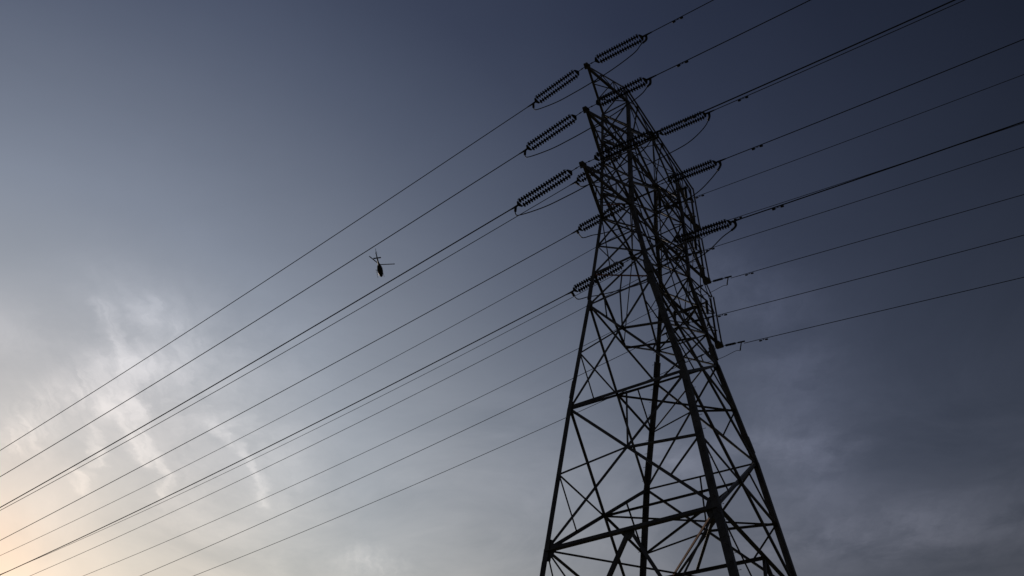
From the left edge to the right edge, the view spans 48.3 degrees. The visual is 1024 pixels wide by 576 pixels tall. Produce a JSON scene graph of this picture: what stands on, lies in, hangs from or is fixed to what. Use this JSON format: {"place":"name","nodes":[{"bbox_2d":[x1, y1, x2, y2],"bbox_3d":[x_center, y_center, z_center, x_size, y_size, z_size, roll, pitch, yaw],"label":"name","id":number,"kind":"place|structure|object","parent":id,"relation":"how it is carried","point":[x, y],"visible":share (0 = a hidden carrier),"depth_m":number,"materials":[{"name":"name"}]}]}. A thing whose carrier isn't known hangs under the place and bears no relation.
{"place":"outdoors","nodes":[
{"label":"outdoors","id":0,"kind":"place"},
{"bbox_2d":[369,248,391,276],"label":"helicopter","id":1,"kind":"object","parent":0,"point":[379,270],"visible":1,"depth_m":404.43,"materials":[{"name":"black paint"}]},
{"bbox_2d":[0,0,1023,575],"label":"sky","id":2,"kind":"structure","parent":0,"point":[162,161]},
{"label":"ground","id":3,"kind":"structure","parent":0,"visible":0},
{"bbox_2d":[540,62,796,575],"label":"transmission tower","id":4,"kind":"structure","parent":3,"relation":"on","point":[713,509],"depth_m":58.96,"materials":[{"name":"metal"}]},
{"bbox_2d":[509,165,581,210],"bbox_3d":[1.794,-5.338,60.741,4.822,0.841,0.664,-25,-47,27],"label":"insulator string","id":5,"kind":"object","parent":4,"relation":"attached to","point":[543,191],"visible":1,"depth_m":60.72,"materials":[{"name":"ceramic"}]},
{"bbox_2d":[0,210,508,507],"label":"conductor","id":6,"kind":"object","parent":5,"relation":"attached to","point":[266,354],"visible":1,"depth_m":68.56,"materials":[{"name":"metal"}]},
{"bbox_2d":[519,110,584,154],"bbox_3d":[2.270,-8.796,64.321,4.647,0.912,0.664,-25,-47,27],"label":"insulator string","id":7,"kind":"object","parent":4,"relation":"attached to","point":[550,129],"visible":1,"depth_m":64.28,"materials":[{"name":"ceramic"}]},
{"bbox_2d":[0,154,518,476],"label":"conductor","id":8,"kind":"object","parent":7,"relation":"attached to","point":[268,312],"visible":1,"depth_m":72.48,"materials":[{"name":"metal"}]},
{"bbox_2d":[527,66,585,107],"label":"insulator string","id":9,"kind":"object","parent":4,"relation":"attached to","point":[557,89],"visible":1,"depth_m":67.15,"materials":[{"name":"ceramic"}]},
{"bbox_2d":[0,107,526,450],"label":"conductor","id":10,"kind":"object","parent":9,"relation":"attached to","point":[275,274],"visible":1,"depth_m":75.40,"materials":[{"name":"metal"}]},
{"bbox_2d":[532,34,647,109],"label":"jumper cable","id":11,"kind":"object","parent":9,"relation":"hanging from","point":[643,42],"visible":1,"depth_m":65.18,"materials":[{"name":"metal"}]},
{"bbox_2d":[570,152,622,185],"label":"insulator string","id":12,"kind":"object","parent":4,"relation":"attached to","point":[581,175],"visible":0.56,"depth_m":72.48,"materials":[{"name":"ceramic"}]},
{"bbox_2d":[0,185,569,510],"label":"conductor","id":13,"kind":"object","parent":12,"relation":"attached to","point":[297,344],"visible":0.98,"depth_m":82.50,"materials":[{"name":"metal"}]},
{"bbox_2d":[575,112,710,186],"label":"jumper cable","id":14,"kind":"object","parent":12,"relation":"hanging from","point":[708,119],"visible":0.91,"depth_m":69.05,"materials":[{"name":"metal"}]},
{"bbox_2d":[571,205,624,233],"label":"insulator string","id":15,"kind":"object","parent":4,"relation":"attached to","point":[594,223],"visible":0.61,"depth_m":70.18,"materials":[{"name":"ceramic"}]},
{"bbox_2d":[0,234,570,540],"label":"conductor","id":16,"kind":"object","parent":15,"relation":"attached to","point":[301,380],"visible":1,"depth_m":79.94,"materials":[{"name":"metal"}]},
{"bbox_2d":[576,160,721,237],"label":"jumper cable","id":17,"kind":"object","parent":15,"relation":"hanging from","point":[719,167],"visible":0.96,"depth_m":66.02,"materials":[{"name":"metal"}]},
{"bbox_2d":[565,257,633,294],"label":"insulator string","id":18,"kind":"object","parent":4,"relation":"attached to","point":[621,265],"visible":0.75,"depth_m":66.23,"materials":[{"name":"ceramic"}]},
{"bbox_2d":[0,295,565,574],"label":"conductor","id":19,"kind":"object","parent":18,"relation":"attached to","point":[298,431],"visible":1,"depth_m":75.69,"materials":[{"name":"metal"}]},
{"bbox_2d":[589,31,651,64],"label":"insulator string","id":20,"kind":"object","parent":4,"relation":"attached to","point":[620,50],"visible":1,"depth_m":65.53,"materials":[{"name":"ceramic"}]},
{"bbox_2d":[652,0,712,31],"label":"conductor","id":21,"kind":"object","parent":20,"relation":"attached to","point":[674,21],"visible":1,"depth_m":63.95,"materials":[{"name":"metal"}]},
{"bbox_2d":[589,75,656,107],"bbox_3d":[5.936,-10.723,62.623,4.484,0.310,0.663,-22,-46,25],"label":"insulator string","id":22,"kind":"object","parent":4,"relation":"attached to","point":[623,88],"visible":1,"depth_m":62.49,"materials":[{"name":"ceramic"}]},
{"bbox_2d":[524,78,651,157],"bbox_3d":[4.093,-9.208,63.041,8.343,1.873,0.209,-24,-46,26],"label":"jumper cable","id":23,"kind":"object","parent":22,"relation":"hanging from","point":[650,82],"visible":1,"depth_m":62.17,"materials":[{"name":"metal"}]},
{"bbox_2d":[657,0,810,74],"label":"conductor","id":24,"kind":"object","parent":22,"relation":"attached to","point":[679,64],"visible":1,"depth_m":59.97,"materials":[{"name":"metal"}]},
{"bbox_2d":[586,128,663,162],"bbox_3d":[5.679,-7.269,58.858,4.836,0.339,0.663,-22,-46,25],"label":"insulator string","id":25,"kind":"object","parent":4,"relation":"attached to","point":[628,147],"visible":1,"depth_m":58.74,"materials":[{"name":"ceramic"}]},
{"bbox_2d":[514,131,658,215],"bbox_3d":[3.765,-5.734,59.318,8.886,1.738,0.212,-24,-46,26],"label":"jumper cable","id":26,"kind":"object","parent":25,"relation":"hanging from","point":[653,139],"visible":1,"depth_m":58.54,"materials":[{"name":"metal"}]},
{"bbox_2d":[664,0,954,128],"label":"conductor","id":27,"kind":"object","parent":25,"relation":"attached to","point":[688,118],"visible":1,"depth_m":54.46,"materials":[{"name":"metal"}]},
{"bbox_2d":[655,109,714,135],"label":"insulator string","id":28,"kind":"object","parent":4,"relation":"attached to","point":[685,124],"visible":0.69,"depth_m":69.80,"materials":[{"name":"ceramic"}]},
{"bbox_2d":[715,0,964,109],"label":"conductor","id":29,"kind":"object","parent":28,"relation":"attached to","point":[740,99],"visible":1,"depth_m":65.60,"materials":[{"name":"metal"}]},
{"bbox_2d":[684,186,687,198],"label":"post insulator","id":30,"kind":"object","parent":4,"relation":"hanging from","point":[685,191],"visible":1,"depth_m":71.42,"materials":[{"name":"plastic"}]},
{"bbox_2d":[678,251,700,258],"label":"rod insulator","id":31,"kind":"object","parent":4,"relation":"attached to","point":[691,254],"visible":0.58,"depth_m":68.94,"materials":[{"name":"plastic"}]},
{"bbox_2d":[702,147,1023,251],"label":"conductor","id":32,"kind":"object","parent":31,"relation":"attached to","point":[713,248],"visible":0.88,"depth_m":63.89,"materials":[{"name":"metal"}]},
{"bbox_2d":[654,158,725,186],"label":"insulator string","id":33,"kind":"object","parent":4,"relation":"attached to","point":[674,176],"visible":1,"depth_m":66.31,"materials":[{"name":"ceramic"}]},
{"bbox_2d":[726,39,1023,158],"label":"conductor","id":34,"kind":"object","parent":33,"relation":"attached to","point":[760,145],"visible":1,"depth_m":61.56,"materials":[{"name":"metal"}]},
{"bbox_2d":[688,316,711,322],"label":"rod insulator","id":35,"kind":"object","parent":4,"relation":"attached to","point":[695,320],"visible":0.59,"depth_m":66.59,"materials":[{"name":"plastic"}]},
{"bbox_2d":[712,235,1023,316],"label":"conductor","id":36,"kind":"object","parent":35,"relation":"attached to","point":[725,314],"visible":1,"depth_m":61.66,"materials":[{"name":"metal"}]},
{"bbox_2d":[661,218,740,245],"bbox_3d":[10.424,-3.061,63.203,4.885,0.536,0.663,-22,-46,25],"label":"insulator string","id":37,"kind":"object","parent":4,"relation":"attached to","point":[700,229],"visible":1,"depth_m":63.08,"materials":[{"name":"ceramic"}]},
{"bbox_2d":[571,220,736,299],"bbox_3d":[7.806,-1.074,63.979,10.758,1.839,0.278,-24,-46,26],"label":"jumper cable","id":38,"kind":"object","parent":37,"relation":"hanging from","point":[732,229],"visible":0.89,"depth_m":62.67,"materials":[{"name":"metal"}]},
{"bbox_2d":[741,121,1023,218],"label":"conductor","id":39,"kind":"object","parent":37,"relation":"attached to","point":[774,208],"visible":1,"depth_m":58.40,"materials":[{"name":"metal"}]},
{"bbox_2d":[705,300,708,314],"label":"post insulator","id":40,"kind":"object","parent":4,"relation":"hanging from","point":[706,306],"visible":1,"depth_m":66.83,"materials":[{"name":"plastic"}]},
{"bbox_2d":[711,276,731,281],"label":"rod insulator","id":41,"kind":"object","parent":4,"relation":"attached to","point":[720,279],"visible":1,"depth_m":73.74,"materials":[{"name":"plastic"}]},
{"bbox_2d":[732,194,1023,277],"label":"conductor","id":42,"kind":"object","parent":41,"relation":"attached to","point":[746,274],"visible":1,"depth_m":68.67,"materials":[{"name":"metal"}]},
{"bbox_2d":[724,340,744,345],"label":"rod insulator","id":43,"kind":"object","parent":4,"relation":"attached to","point":[733,343],"visible":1,"depth_m":71.25,"materials":[{"name":"plastic"}]},
{"bbox_2d":[745,277,1023,342],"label":"conductor","id":44,"kind":"object","parent":43,"relation":"attached to","point":[760,340],"visible":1,"depth_m":66.48,"materials":[{"name":"metal"}]},
{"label":"rod insulator","id":45,"kind":"object","parent":4,"relation":"attached to","visible":0},
{"bbox_2d":[4,242,674,572],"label":"conductor","id":46,"kind":"object","parent":45,"relation":"attached to","point":[348,412],"visible":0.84,"depth_m":89.01,"materials":[{"name":"metal"}]},
{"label":"rod insulator","id":47,"kind":"object","parent":4,"relation":"attached to","visible":0},
{"bbox_2d":[729,123,1022,219],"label":"conductor","id":48,"kind":"object","parent":47,"relation":"attached to","point":[841,183],"visible":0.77,"depth_m":72.34,"materials":[{"name":"metal"}]},
{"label":"rod insulator","id":49,"kind":"object","parent":4,"relation":"attached to","visible":0},
{"bbox_2d":[0,225,634,555],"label":"conductor","id":50,"kind":"object","parent":49,"relation":"attached to","point":[326,393],"visible":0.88,"depth_m":82.74,"materials":[{"name":"metal"}]},
{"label":"rod insulator","id":51,"kind":"object","parent":4,"relation":"attached to","visible":0},
{"bbox_2d":[691,74,1023,198],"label":"conductor","id":52,"kind":"object","parent":51,"relation":"attached to","point":[702,195],"visible":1,"depth_m":65.94,"materials":[{"name":"metal"}]},
{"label":"rod insulator","id":53,"kind":"object","parent":4,"relation":"attached to","visible":0},
{"bbox_2d":[84,294,684,575],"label":"conductor","id":54,"kind":"object","parent":53,"relation":"attached to","point":[385,442],"visible":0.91,"depth_m":85.36,"materials":[{"name":"metal"}]},
{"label":"rod insulator","id":55,"kind":"object","parent":4,"relation":"attached to","visible":0},
{"bbox_2d":[30,274,646,575],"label":"conductor","id":56,"kind":"object","parent":55,"relation":"attached to","point":[340,431],"visible":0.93,"depth_m":80.61,"materials":[{"name":"metal"}]},
{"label":"rod insulator","id":57,"kind":"object","parent":4,"relation":"attached to","visible":0},
{"bbox_2d":[194,360,690,575],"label":"conductor","id":58,"kind":"object","parent":57,"relation":"attached to","point":[412,485],"visible":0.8,"depth_m":82.27,"materials":[{"name":"metal"}]},
{"bbox_2d":[700,342,741,361],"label":"jumper cable","id":59,"kind":"object","parent":57,"relation":"hanging from","point":[728,354],"visible":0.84,"depth_m":70.92,"materials":[{"name":"metal"}]},
{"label":"rod insulator","id":60,"kind":"object","parent":4,"relation":"attached to","visible":0},
{"bbox_2d":[141,335,661,575],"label":"conductor","id":61,"kind":"object","parent":60,"relation":"attached to","point":[397,461],"visible":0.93,"depth_m":76.03,"materials":[{"name":"metal"}]}
]}

